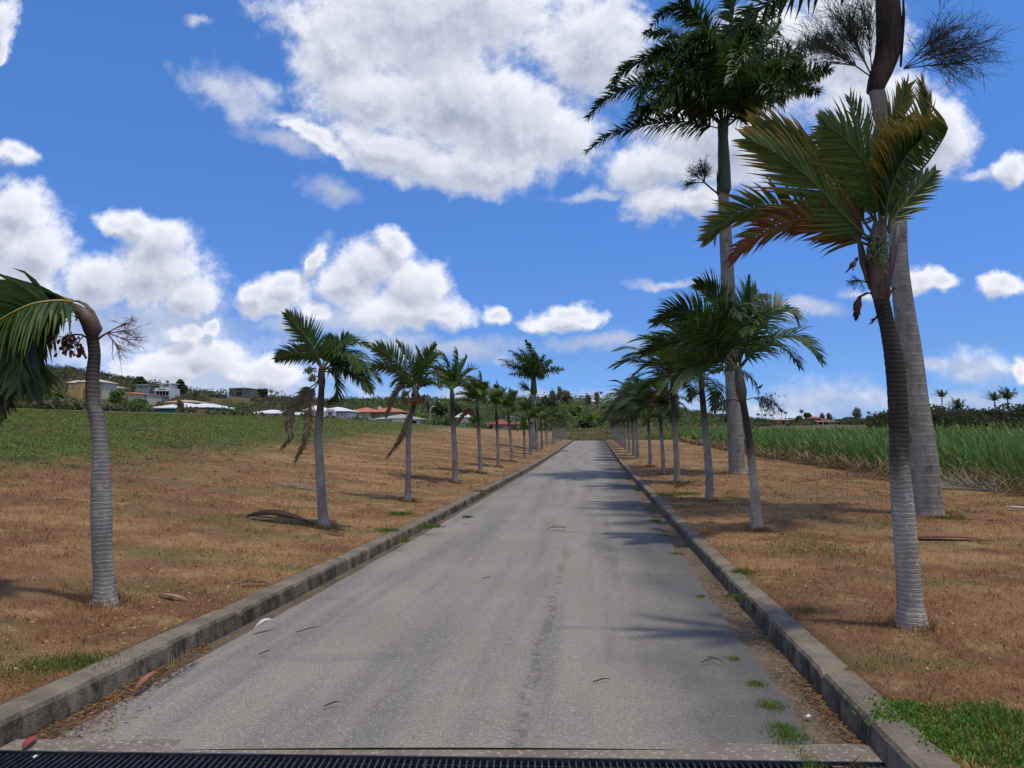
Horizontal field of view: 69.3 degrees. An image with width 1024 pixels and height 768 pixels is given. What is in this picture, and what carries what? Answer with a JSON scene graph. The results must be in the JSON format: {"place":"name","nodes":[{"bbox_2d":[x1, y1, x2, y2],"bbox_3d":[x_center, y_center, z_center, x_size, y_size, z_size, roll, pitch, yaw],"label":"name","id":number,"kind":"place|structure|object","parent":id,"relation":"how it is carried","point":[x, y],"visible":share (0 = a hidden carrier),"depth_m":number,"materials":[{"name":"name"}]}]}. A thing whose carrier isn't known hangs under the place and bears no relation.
{"place":"outdoors","nodes":[
{"label":"outdoors","id":0,"kind":"place"},
{"bbox_2d":[54,441,812,749],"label":"road","id":1,"kind":"structure","parent":0,"point":[433,638],"depth_m":5.59,"materials":[{"name":"grey asphalt"}]},
{"bbox_2d":[135,670,158,688],"bbox_3d":[-2.401,1.931,4.877,0.049,0.038,0.389,0,-3,-5],"label":"curled leaf","id":2,"kind":"object","parent":1,"relation":"on","point":[142,680],"visible":1,"depth_m":4.81,"materials":[{"name":"plant"}]},
{"bbox_2d":[253,618,277,629],"bbox_3d":[-2.105,2.040,6.331,0.049,0.074,0.239,-3,-4,36],"label":"pale leaf","id":3,"kind":"object","parent":1,"relation":"on","point":[261,622],"visible":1,"depth_m":6.30,"materials":[{"name":"white plant"}]},
{"bbox_2d":[36,441,572,739],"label":"gutter","id":4,"kind":"object","parent":1,"relation":"on","point":[231,636],"visible":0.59,"depth_m":7.08,"materials":[{"name":"concrete"}]},
{"bbox_2d":[0,739,883,761],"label":"concrete apron","id":5,"kind":"object","parent":1,"relation":"on","point":[744,751],"visible":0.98,"depth_m":3.87,"materials":[{"name":"grey concrete"}]},
{"bbox_2d":[22,735,38,748],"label":"leaf","id":6,"kind":"object","parent":5,"relation":"on","point":[28,741],"visible":1,"depth_m":3.90,"materials":[{"name":"plant"}]},
{"bbox_2d":[603,441,860,743],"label":"gutter","id":7,"kind":"object","parent":1,"relation":"on","point":[699,569],"visible":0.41,"depth_m":6.00,"materials":[{"name":"concrete"}]},
{"bbox_2d":[24,576,870,754],"bbox_3d":[-0.115,2.108,6.336,5.102,0.132,5.136,0,-3,0],"label":"gutter debris","id":8,"kind":"object","parent":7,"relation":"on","point":[208,647],"visible":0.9,"depth_m":4.60,"materials":[{"name":"brown plant"}]},
{"bbox_2d":[159,647,201,680],"bbox_3d":[-2.298,1.914,5.194,0.211,0.155,0.609,0,-3,0],"label":"fallen frond","id":9,"kind":"object","parent":8,"relation":"on","point":[178,664],"visible":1,"depth_m":5.16,"materials":[{"name":"brown plant"}]},
{"bbox_2d":[614,460,829,767],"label":"gutter weeds","id":10,"kind":"object","parent":7,"relation":"on","point":[783,733],"visible":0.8,"depth_m":4.17,"materials":[{"name":"green plant"}]},
{"bbox_2d":[0,372,1023,767],"bbox_3d":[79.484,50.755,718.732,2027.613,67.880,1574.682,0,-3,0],"label":"ground","id":11,"kind":"structure","parent":0,"point":[142,534],"depth_m":10.77,"materials":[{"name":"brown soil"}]},
{"bbox_2d":[45,391,66,399],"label":"bush","id":12,"kind":"object","parent":11,"relation":"on","point":[57,393],"visible":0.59,"depth_m":214.31,"materials":[{"name":"green plant"}]},
{"bbox_2d":[0,268,154,607],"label":"christmas palm","id":13,"kind":"object","parent":11,"relation":"on","point":[34,314],"visible":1,"depth_m":6.59,"materials":[{"name":"green plant"}]},
{"bbox_2d":[66,380,118,398],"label":"apartment house","id":14,"kind":"structure","parent":11,"relation":"on","point":[76,388],"depth_m":227.82,"materials":[{"name":"beige paint"}]},
{"bbox_2d":[108,389,129,403],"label":"bush","id":15,"kind":"object","parent":11,"relation":"on","point":[114,397],"visible":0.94,"depth_m":204.07,"materials":[{"name":"green plant"}]},
{"bbox_2d":[131,376,146,384],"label":"bush","id":16,"kind":"object","parent":11,"relation":"on","point":[139,380],"visible":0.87,"depth_m":274.48,"materials":[{"name":"green plant"}]},
{"bbox_2d":[123,392,162,403],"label":"hillside house","id":17,"kind":"structure","parent":11,"relation":"on","point":[152,398],"depth_m":228.97,"materials":[{"name":"orange tile"}]},
{"bbox_2d":[132,383,181,398],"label":"modern villa","id":18,"kind":"object","parent":11,"relation":"on","point":[171,390],"visible":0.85,"depth_m":256.55,"materials":[{"name":"white paint"}]},
{"bbox_2d":[158,593,190,601],"bbox_3d":[-3.162,1.996,6.939,0.383,0.064,0.059,-1,-4,19],"label":"palm bract","id":19,"kind":"object","parent":11,"relation":"on","point":[173,595],"visible":1,"depth_m":6.92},
{"bbox_2d":[177,400,184,411],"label":"bush","id":20,"kind":"object","parent":11,"relation":"on","point":[180,403],"visible":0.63,"depth_m":147.71,"materials":[{"name":"green plant"}]},
{"bbox_2d":[176,379,187,396],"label":"tree","id":21,"kind":"object","parent":11,"relation":"on","point":[183,388],"visible":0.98,"depth_m":264.26,"materials":[{"name":"green plant"}]},
{"bbox_2d":[163,400,213,404],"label":"hillside house","id":22,"kind":"structure","parent":11,"relation":"on","point":[184,401],"depth_m":185.23,"materials":[{"name":"white paint"}]},
{"bbox_2d":[153,403,232,413],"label":"bungalow","id":23,"kind":"object","parent":11,"relation":"on","point":[172,408],"visible":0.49,"depth_m":159.93,"materials":[{"name":"white concrete"}]},
{"bbox_2d":[208,394,226,398],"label":"house","id":24,"kind":"structure","parent":11,"relation":"on","point":[221,396],"depth_m":291.54,"materials":[{"name":"concrete"}]},
{"bbox_2d":[0,408,456,491],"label":"field grass","id":25,"kind":"structure","parent":11,"relation":"on","point":[161,415],"depth_m":34.78,"materials":[{"name":"green plant"}]},
{"bbox_2d":[229,387,258,397],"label":"unfinished building","id":26,"kind":"structure","parent":11,"relation":"on","point":[243,392],"depth_m":324.15,"materials":[{"name":"concrete"}]},
{"bbox_2d":[231,577,266,584],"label":"fallen frond","id":27,"kind":"object","parent":11,"relation":"on","point":[245,581],"visible":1,"depth_m":7.59,"materials":[{"name":"plant"}]},
{"bbox_2d":[257,388,267,397],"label":"tree","id":28,"kind":"object","parent":11,"relation":"on","point":[262,392],"visible":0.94,"depth_m":299.94,"materials":[{"name":"green plant"}]},
{"bbox_2d":[253,410,281,415],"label":"bungalow","id":29,"kind":"object","parent":11,"relation":"on","point":[269,412],"visible":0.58,"depth_m":169.88,"materials":[{"name":"white concrete"}]},
{"bbox_2d":[244,509,315,525],"bbox_3d":[-3.771,2.201,12.143,1.232,0.290,0.195,0,-3,0],"label":"palm bract","id":30,"kind":"object","parent":11,"relation":"on","point":[277,513],"visible":0.97,"depth_m":12.09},
{"bbox_2d":[0,440,573,747],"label":"kerb","id":31,"kind":"structure","parent":11,"relation":"on","point":[27,715],"depth_m":5.62,"materials":[{"name":"concrete"}]},
{"bbox_2d":[264,479,331,491],"bbox_3d":[-5.034,2.384,17.413,1.814,0.325,0.416,-1,-3,12],"label":"fallen frond","id":32,"kind":"object","parent":11,"relation":"on","point":[286,484],"visible":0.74,"depth_m":17.47,"materials":[{"name":"brown plant"}]},
{"bbox_2d":[272,308,383,528],"bbox_3d":[-3.051,0.594,12.511,1.890,3.714,1.203,-1,-4,17],"label":"christmas palm","id":33,"kind":"object","parent":11,"relation":"on","point":[335,353],"visible":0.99,"depth_m":12.28,"materials":[{"name":"green plant"}]},
{"bbox_2d":[303,406,357,418],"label":"house","id":34,"kind":"structure","parent":11,"relation":"on","point":[338,412],"depth_m":195.84,"materials":[{"name":"white concrete"}]},
{"bbox_2d":[348,406,409,418],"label":"house","id":35,"kind":"structure","parent":11,"relation":"on","point":[372,413],"depth_m":226.33,"materials":[{"name":"orange tile"}]},
{"bbox_2d":[373,414,425,423],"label":"bungalow","id":36,"kind":"object","parent":11,"relation":"on","point":[401,417],"visible":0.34,"depth_m":169.29,"materials":[{"name":"white metal"}]},
{"bbox_2d":[369,337,447,500],"bbox_3d":[-2.429,0.811,17.242,1.989,3.941,1.127,0,-3,0],"label":"christmas palm","id":37,"kind":"object","parent":11,"relation":"on","point":[419,369],"visible":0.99,"depth_m":17.19,"materials":[{"name":"green plant"}]},
{"bbox_2d":[9,363,813,430],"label":"hillside scrub","id":38,"kind":"object","parent":11,"relation":"on","point":[245,409],"visible":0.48,"depth_m":253.63,"materials":[{"name":"green plant"}]},
{"bbox_2d":[424,394,430,412],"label":"casuarina tree","id":39,"kind":"object","parent":11,"relation":"on","point":[427,399],"visible":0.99,"depth_m":269.80,"materials":[{"name":"green plant"}]},
{"bbox_2d":[430,401,447,418],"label":"tree","id":40,"kind":"object","parent":11,"relation":"on","point":[438,408],"visible":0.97,"depth_m":228.90,"materials":[{"name":"green plant"}]},
{"bbox_2d":[0,750,882,767],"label":"drain grate","id":41,"kind":"object","parent":11,"relation":"on","point":[54,759],"visible":0.98,"depth_m":3.76,"materials":[{"name":"metal"}]},
{"bbox_2d":[833,754,889,767],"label":"fallen frond","id":42,"kind":"object","parent":41,"relation":"on","point":[852,765],"visible":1,"depth_m":3.54,"materials":[{"name":"brown plant"}]},
{"bbox_2d":[411,347,483,482],"bbox_3d":[-2.080,1.031,23.495,2.468,4.510,2.493,0,-3,0],"label":"christmas palm","id":43,"kind":"object","parent":11,"relation":"on","point":[455,379],"visible":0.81,"depth_m":23.36,"materials":[{"name":"green plant"}]},
{"bbox_2d":[449,403,462,426],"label":"tree","id":44,"kind":"object","parent":11,"relation":"on","point":[458,409],"visible":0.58,"depth_m":214.29,"materials":[{"name":"green plant"}]},
{"bbox_2d":[455,413,469,426],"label":"bungalow","id":45,"kind":"object","parent":11,"relation":"on","point":[466,417],"visible":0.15,"depth_m":199.78,"materials":[{"name":"white concrete"}]},
{"bbox_2d":[445,371,503,472],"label":"christmas palm","id":46,"kind":"object","parent":11,"relation":"on","point":[478,392],"visible":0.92,"depth_m":28.73,"materials":[{"name":"green plant"}]},
{"bbox_2d":[469,412,481,427],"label":"tree","id":47,"kind":"object","parent":11,"relation":"on","point":[472,418],"visible":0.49,"depth_m":164.16,"materials":[{"name":"green plant"}]},
{"bbox_2d":[471,379,506,465],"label":"christmas palm","id":48,"kind":"object","parent":11,"relation":"on","point":[498,397],"visible":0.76,"depth_m":34.12,"materials":[{"name":"green plant"}]},
{"bbox_2d":[0,489,978,683],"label":"grass tufts","id":49,"kind":"object","parent":11,"relation":"on","point":[91,661],"visible":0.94,"depth_m":7.05,"materials":[{"name":"green plant"}]},
{"bbox_2d":[485,386,520,460],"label":"christmas palm","id":50,"kind":"object","parent":11,"relation":"on","point":[509,400],"visible":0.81,"depth_m":40.15,"materials":[{"name":"green plant"}]},
{"bbox_2d":[484,419,527,429],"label":"villa","id":51,"kind":"object","parent":11,"relation":"on","point":[502,424],"visible":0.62,"depth_m":159.74,"materials":[{"name":"red tile"}]},
{"bbox_2d":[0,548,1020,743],"bbox_3d":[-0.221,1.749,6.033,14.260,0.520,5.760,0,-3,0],"label":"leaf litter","id":52,"kind":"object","parent":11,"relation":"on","point":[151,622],"visible":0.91,"depth_m":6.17,"materials":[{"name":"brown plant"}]},
{"bbox_2d":[514,416,532,457],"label":"christmas palm","id":53,"kind":"object","parent":11,"relation":"on","point":[524,422],"visible":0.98,"depth_m":45.77,"materials":[{"name":"green plant"}]},
{"bbox_2d":[510,394,543,454],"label":"christmas palm","id":54,"kind":"object","parent":11,"relation":"on","point":[528,406],"visible":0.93,"depth_m":51.18,"materials":[{"name":"green plant"}]},
{"bbox_2d":[497,339,563,449],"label":"royal palm","id":55,"kind":"object","parent":11,"relation":"on","point":[534,368],"visible":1,"depth_m":61.73,"materials":[{"name":"green plant"}]},
{"bbox_2d":[522,405,546,451],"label":"christmas palm","id":56,"kind":"object","parent":11,"relation":"on","point":[535,416],"visible":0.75,"depth_m":56.58,"materials":[{"name":"green plant"}]},
{"bbox_2d":[537,401,546,449],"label":"christmas palm","id":57,"kind":"object","parent":11,"relation":"on","point":[542,406],"visible":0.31,"depth_m":62.29,"materials":[{"name":"green plant"}]},
{"bbox_2d":[537,410,551,446],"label":"christmas palm","id":58,"kind":"object","parent":11,"relation":"on","point":[544,417],"visible":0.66,"depth_m":68.33,"materials":[{"name":"green plant"}]},
{"bbox_2d":[540,395,556,407],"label":"tree","id":59,"kind":"object","parent":11,"relation":"on","point":[545,400],"visible":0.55,"depth_m":258.40,"materials":[{"name":"green plant"}]},
{"bbox_2d":[545,404,551,445],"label":"christmas palm","id":60,"kind":"object","parent":11,"relation":"on","point":[548,408],"visible":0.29,"depth_m":72.81,"materials":[{"name":"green plant"}]},
{"bbox_2d":[549,389,556,407],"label":"casuarina tree","id":61,"kind":"object","parent":11,"relation":"on","point":[552,395],"visible":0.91,"depth_m":289.85,"materials":[{"name":"green plant"}]},
{"bbox_2d":[548,405,562,444],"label":"christmas palm","id":62,"kind":"object","parent":11,"relation":"on","point":[553,413],"visible":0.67,"depth_m":78.94,"materials":[{"name":"green plant"}]},
{"bbox_2d":[557,385,563,407],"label":"casuarina tree","id":63,"kind":"object","parent":11,"relation":"on","point":[560,393],"visible":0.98,"depth_m":294.86,"materials":[{"name":"green plant"}]},
{"bbox_2d":[556,390,572,402],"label":"tree","id":64,"kind":"object","parent":11,"relation":"on","point":[566,396],"visible":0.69,"depth_m":299.43,"materials":[{"name":"green plant"}]},
{"bbox_2d":[569,404,582,420],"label":"tree","id":65,"kind":"object","parent":11,"relation":"on","point":[575,410],"visible":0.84,"depth_m":228.60,"materials":[{"name":"green plant"}]},
{"bbox_2d":[576,419,595,427],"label":"bush","id":66,"kind":"object","parent":11,"relation":"on","point":[584,422],"visible":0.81,"depth_m":161.54,"materials":[{"name":"green plant"}]},
{"bbox_2d":[585,411,601,421],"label":"tree","id":67,"kind":"object","parent":11,"relation":"on","point":[591,416],"visible":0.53,"depth_m":184.03,"materials":[{"name":"green plant"}]},
{"bbox_2d":[596,403,622,443],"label":"christmas palm","id":68,"kind":"object","parent":11,"relation":"on","point":[616,424],"visible":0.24,"depth_m":83.76,"materials":[{"name":"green plant"}]},
{"bbox_2d":[599,396,629,446],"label":"christmas palm","id":69,"kind":"object","parent":11,"relation":"on","point":[622,445],"visible":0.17,"depth_m":70.78,"materials":[{"name":"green plant"}]},
{"bbox_2d":[599,398,633,449],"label":"christmas palm","id":70,"kind":"object","parent":11,"relation":"on","point":[619,423],"visible":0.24,"depth_m":64.41,"materials":[{"name":"green plant"}]},
{"bbox_2d":[602,399,642,451],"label":"christmas palm","id":71,"kind":"object","parent":11,"relation":"on","point":[609,417],"visible":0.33,"depth_m":57.38,"materials":[{"name":"green plant"}]},
{"bbox_2d":[598,375,654,457],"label":"christmas palm","id":72,"kind":"object","parent":11,"relation":"on","point":[636,431],"visible":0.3,"depth_m":46.17,"materials":[{"name":"green plant"}]},
{"bbox_2d":[602,380,651,455],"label":"christmas palm","id":73,"kind":"object","parent":11,"relation":"on","point":[632,431],"visible":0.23,"depth_m":50.70,"materials":[{"name":"green plant"}]},
{"bbox_2d":[553,424,726,440],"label":"tall bank grass","id":74,"kind":"structure","parent":11,"relation":"on","point":[587,434],"depth_m":134.93,"materials":[{"name":"green plant"}]},
{"bbox_2d":[611,379,669,466],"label":"christmas palm","id":75,"kind":"object","parent":11,"relation":"on","point":[642,403],"visible":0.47,"depth_m":35.54,"materials":[{"name":"green plant"}]},
{"bbox_2d":[614,371,690,472],"bbox_3d":[5.497,1.565,28.969,2.908,4.203,2.518,-1,-4,20],"label":"christmas palm","id":76,"kind":"object","parent":11,"relation":"on","point":[662,405],"visible":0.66,"depth_m":28.74,"materials":[{"name":"green plant"}]},
{"bbox_2d":[606,331,714,481],"bbox_3d":[4.877,0.814,24.109,3.744,5.143,3.191,0,-3,0],"label":"christmas palm","id":77,"kind":"object","parent":11,"relation":"on","point":[659,392],"visible":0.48,"depth_m":24.00,"materials":[{"name":"green plant"}]},
{"bbox_2d":[606,310,759,500],"bbox_3d":[4.036,0.582,17.768,3.203,4.716,3.473,3,-4,-40],"label":"christmas palm","id":78,"kind":"object","parent":11,"relation":"on","point":[684,380],"visible":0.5,"depth_m":17.51,"materials":[{"name":"green plant"}]},
{"bbox_2d":[674,475,700,486],"bbox_3d":[5.586,2.993,23.248,0.645,0.428,3.774,-2,-4,25],"label":"fallen frond","id":79,"kind":"object","parent":11,"relation":"on","point":[685,481],"visible":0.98,"depth_m":22.82,"materials":[{"name":"brown plant"}]},
{"bbox_2d":[581,0,835,474],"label":"royal palm","id":80,"kind":"object","parent":11,"relation":"on","point":[729,79],"visible":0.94,"depth_m":29.49,"materials":[{"name":"green plant"}]},
{"bbox_2d":[635,267,828,530],"bbox_3d":[3.644,0.221,12.209,3.164,4.489,2.617,0,-3,0],"label":"christmas palm","id":81,"kind":"object","parent":11,"relation":"on","point":[722,326],"visible":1,"depth_m":12.15,"materials":[{"name":"green plant"}]},
{"bbox_2d":[768,419,792,424],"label":"red house","id":82,"kind":"structure","parent":11,"relation":"on","point":[777,421],"depth_m":249.69,"materials":[{"name":"pink tile"}]},
{"bbox_2d":[604,440,960,767],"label":"kerb","id":83,"kind":"structure","parent":11,"relation":"on","point":[835,683],"depth_m":4.95,"materials":[{"name":"concrete"}]},
{"bbox_2d":[754,417,868,425],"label":"hedge","id":84,"kind":"object","parent":11,"relation":"on","point":[846,421],"visible":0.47,"depth_m":223.44,"materials":[{"name":"green plant"}]},
{"bbox_2d":[804,417,837,424],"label":"red house","id":85,"kind":"structure","parent":11,"relation":"on","point":[820,421],"depth_m":236.67,"materials":[{"name":"brick"}]},
{"bbox_2d":[695,71,947,630],"bbox_3d":[2.634,-0.419,6.178,2.211,4.876,1.283,0,-3,0],"label":"christmas palm","id":86,"kind":"object","parent":11,"relation":"on","point":[874,175],"visible":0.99,"depth_m":6.00,"materials":[{"name":"green plant"}]},
{"bbox_2d":[846,256,858,272],"bbox_3d":[2.785,-0.977,6.061,0.098,0.141,0.057,1,-4,-15],"label":"bird","id":87,"kind":"object","parent":86,"relation":"attached to","point":[852,264],"visible":1,"depth_m":6.05},
{"bbox_2d":[671,423,1023,492],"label":"sugar cane","id":88,"kind":"object","parent":11,"relation":"on","point":[955,451],"visible":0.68,"depth_m":32.99,"materials":[{"name":"green plant"}]},
{"bbox_2d":[678,435,1023,495],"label":"dry cane leaves","id":89,"kind":"object","parent":88,"relation":"attached to","point":[773,454],"visible":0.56,"depth_m":33.77,"materials":[{"name":"green plant"}]},
{"bbox_2d":[809,468,888,479],"bbox_3d":[12.400,3.264,27.403,0.783,0.435,3.713,2,-4,-29],"label":"fallen frond","id":90,"kind":"object","parent":11,"relation":"on","point":[851,475],"visible":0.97,"depth_m":27.20,"materials":[{"name":"brown plant"}]},
{"bbox_2d":[852,407,861,418],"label":"casuarina tree","id":91,"kind":"object","parent":11,"relation":"on","point":[856,413],"visible":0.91,"depth_m":239.15,"materials":[{"name":"green plant"}]},
{"bbox_2d":[713,0,1019,516],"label":"royal palm","id":92,"kind":"object","parent":11,"relation":"on","point":[923,452],"visible":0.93,"depth_m":15.00,"materials":[{"name":"grey plant"}]},
{"bbox_2d":[848,469,889,480],"bbox_3d":[13.451,3.348,27.933,0.824,0.431,6.246,-1,-3,11],"label":"fallen frond","id":93,"kind":"object","parent":11,"relation":"on","point":[856,473],"visible":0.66,"depth_m":27.37,"materials":[{"name":"brown plant"}]},
{"bbox_2d":[771,420,1023,438],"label":"sugar cane","id":94,"kind":"object","parent":11,"relation":"on","point":[993,426],"visible":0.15,"depth_m":102.78,"materials":[{"name":"green plant"}]},
{"bbox_2d":[850,691,1023,767],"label":"ground cover","id":95,"kind":"object","parent":11,"relation":"on","point":[900,707],"visible":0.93,"depth_m":3.81,"materials":[{"name":"green plant"}]},
{"bbox_2d":[892,532,989,540],"bbox_3d":[6.462,2.297,11.151,1.511,0.137,0.254,0,-3,0],"label":"palm bract","id":96,"kind":"object","parent":11,"relation":"on","point":[933,534],"visible":0.71,"depth_m":11.08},
{"bbox_2d":[934,389,948,424],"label":"distant palm","id":97,"kind":"object","parent":11,"relation":"on","point":[940,395],"visible":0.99,"depth_m":124.95,"materials":[{"name":"green plant"}]},
{"bbox_2d":[863,402,1023,429],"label":"tree line","id":98,"kind":"object","parent":11,"relation":"on","point":[965,417],"visible":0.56,"depth_m":122.54,"materials":[{"name":"green plant"}]},
{"bbox_2d":[945,398,965,423],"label":"distant palm","id":99,"kind":"object","parent":11,"relation":"on","point":[957,404],"visible":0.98,"depth_m":134.78,"materials":[{"name":"green plant"}]},
{"bbox_2d":[941,470,1020,491],"bbox_3d":[14.310,2.946,23.168,1.237,0.567,4.063,1,-4,-17],"label":"fallen frond","id":100,"kind":"object","parent":11,"relation":"on","point":[1001,486],"visible":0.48,"depth_m":22.65,"materials":[{"name":"brown plant"}]},
{"bbox_2d":[940,468,1023,492],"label":"fallen frond","id":101,"kind":"object","parent":11,"relation":"on","point":[968,484],"visible":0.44,"depth_m":21.96,"materials":[{"name":"brown plant"}]},
{"bbox_2d":[984,390,1001,410],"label":"distant palm","id":102,"kind":"object","parent":11,"relation":"on","point":[993,396],"visible":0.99,"depth_m":127.92,"materials":[{"name":"green plant"}]},
{"bbox_2d":[996,385,1019,412],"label":"distant palm","id":103,"kind":"object","parent":11,"relation":"on","point":[1006,394],"visible":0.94,"depth_m":129.87,"materials":[{"name":"green plant"}]},
{"bbox_2d":[0,0,1023,419],"label":"sky","id":104,"kind":"structure","parent":0,"point":[416,172],"materials":[{"name":"blue"}]},
{"bbox_2d":[64,459,971,634],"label":"trunk foot grass","id":105,"kind":"structure","parent":0,"point":[747,528],"depth_m":6.73,"materials":[{"name":"brown plant"}]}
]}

